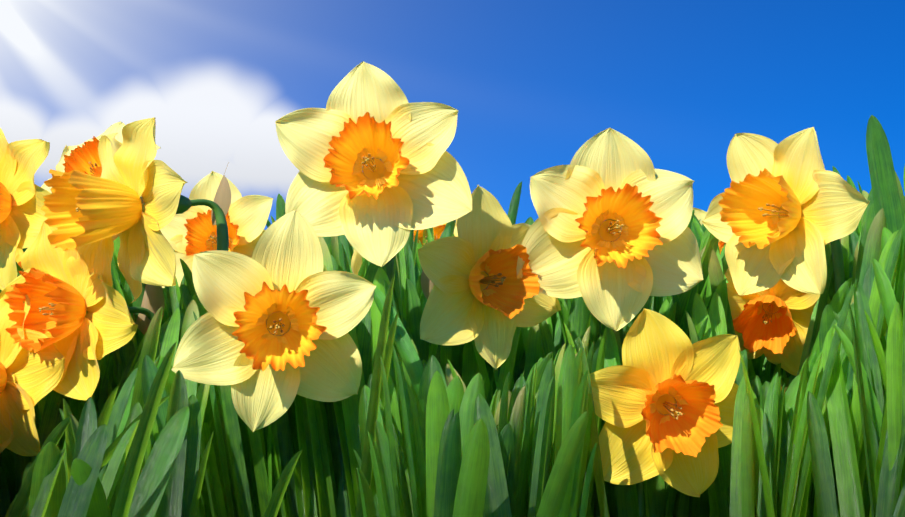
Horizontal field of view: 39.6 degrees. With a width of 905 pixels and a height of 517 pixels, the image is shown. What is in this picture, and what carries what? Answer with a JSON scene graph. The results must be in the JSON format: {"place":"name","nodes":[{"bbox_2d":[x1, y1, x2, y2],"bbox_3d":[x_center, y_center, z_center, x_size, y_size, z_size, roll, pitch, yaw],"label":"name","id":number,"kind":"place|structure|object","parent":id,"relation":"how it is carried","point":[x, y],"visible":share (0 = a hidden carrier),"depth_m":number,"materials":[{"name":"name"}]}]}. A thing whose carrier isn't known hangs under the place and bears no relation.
{"place":"outdoors","nodes":[
{"label":"outdoors","id":0,"kind":"place"},
{"bbox_2d":[0,0,904,229],"label":"sky","id":1,"kind":"structure","parent":0,"point":[529,82],"materials":[{"name":"blue"}]},
{"label":"ground","id":2,"kind":"structure","parent":0,"visible":0},
{"bbox_2d":[1,248,23,290],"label":"daffodil","id":3,"kind":"object","parent":2,"relation":"on","point":[19,252],"depth_m":1.04,"materials":[{"name":"yellow plant"}]},
{"bbox_2d":[0,128,51,289],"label":"daffodil","id":4,"kind":"object","parent":2,"relation":"on","point":[22,213],"visible":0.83,"depth_m":0.81,"materials":[{"name":"yellow plant"}]},
{"bbox_2d":[0,288,64,455],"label":"daffodil","id":5,"kind":"object","parent":2,"relation":"on","point":[30,380],"visible":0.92,"depth_m":0.71,"materials":[{"name":"yellow plant"}]},
{"bbox_2d":[0,220,164,399],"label":"daffodil","id":6,"kind":"object","parent":2,"relation":"on","point":[79,312],"visible":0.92,"depth_m":0.71,"materials":[{"name":"yellow plant"}]},
{"bbox_2d":[41,121,160,192],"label":"daffodil","id":7,"kind":"object","parent":2,"relation":"on","point":[84,158],"visible":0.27,"depth_m":1.00,"materials":[{"name":"orange plant"}]},
{"bbox_2d":[41,117,232,496],"bbox_3d":[-0.169,0.141,0.673,0.119,0.443,0.100,0,-13,-1],"label":"daffodil","id":8,"kind":"object","parent":2,"relation":"on","point":[79,209],"visible":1,"depth_m":0.69,"materials":[{"name":"yellow plant"}]},
{"bbox_2d":[160,171,272,287],"bbox_3d":[-0.169,0.173,0.902,0.093,0.484,0.088,-9,-16,35],"label":"daffodil","id":9,"kind":"object","parent":2,"relation":"on","point":[189,233],"visible":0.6,"depth_m":0.93,"materials":[{"name":"yellow plant"}]},
{"bbox_2d":[171,210,375,431],"bbox_3d":[-0.081,0.159,0.585,0.082,0.369,0.085,-8,-15,32],"label":"daffodil","id":10,"kind":"object","parent":2,"relation":"on","point":[279,284],"visible":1,"depth_m":0.61,"materials":[{"name":"yellow plant"}]},
{"bbox_2d":[351,249,361,274],"bbox_3d":[-0.069,0.187,0.820,0.025,0.421,0.103,6,-14,-25],"label":"daffodil bud","id":11,"kind":"object","parent":2,"relation":"on","point":[356,262],"visible":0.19,"depth_m":0.83,"materials":[{"name":"yellow plant"}]},
{"bbox_2d":[275,61,471,294],"bbox_3d":[-0.028,0.124,0.620,0.085,0.453,0.109,-9,-16,34],"label":"daffodil","id":12,"kind":"object","parent":2,"relation":"on","point":[382,131],"visible":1,"depth_m":0.64,"materials":[{"name":"yellow plant"}]},
{"bbox_2d":[413,219,457,245],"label":"daffodil","id":13,"kind":"object","parent":2,"relation":"on","point":[438,230],"visible":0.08,"depth_m":1.04,"materials":[{"name":"orange plant"}]},
{"bbox_2d":[0,115,904,516],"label":"daffodil leaves","id":14,"kind":"object","parent":2,"relation":"on","point":[412,427],"visible":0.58,"depth_m":0.60,"materials":[{"name":"green plant"}]},
{"bbox_2d":[417,185,560,369],"bbox_3d":[0.021,0.161,0.667,0.080,0.402,0.088,0,-13,-1],"label":"daffodil","id":15,"kind":"object","parent":2,"relation":"on","point":[480,294],"visible":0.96,"depth_m":0.68,"materials":[{"name":"yellow plant"}]},
{"bbox_2d":[516,128,703,337],"bbox_3d":[0.080,0.144,0.662,0.086,0.433,0.096,13,-18,-43],"label":"daffodil","id":16,"kind":"object","parent":2,"relation":"on","point":[610,238],"visible":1,"depth_m":0.69,"materials":[{"name":"yellow plant"}]},
{"bbox_2d":[590,309,739,516],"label":"daffodil","id":17,"kind":"object","parent":2,"relation":"on","point":[678,378],"visible":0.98,"depth_m":0.64,"materials":[{"name":"yellow plant"}]},
{"bbox_2d":[693,208,724,253],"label":"daffodil","id":18,"kind":"object","parent":2,"relation":"on","point":[699,214],"visible":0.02,"depth_m":1.14,"materials":[{"name":"yellow plant"}]},
{"bbox_2d":[725,268,819,377],"bbox_3d":[0.229,0.189,0.849,0.097,0.429,0.100,-10,-16,37],"label":"daffodil","id":19,"kind":"object","parent":2,"relation":"on","point":[772,324],"visible":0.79,"depth_m":0.87,"materials":[{"name":"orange plant"}]},
{"bbox_2d":[702,127,869,294],"bbox_3d":[0.192,0.141,0.672,0.090,0.443,0.090,0,-13,-1],"label":"daffodil","id":20,"kind":"object","parent":2,"relation":"on","point":[787,210],"visible":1,"depth_m":0.70,"materials":[{"name":"yellow plant"}]}
]}

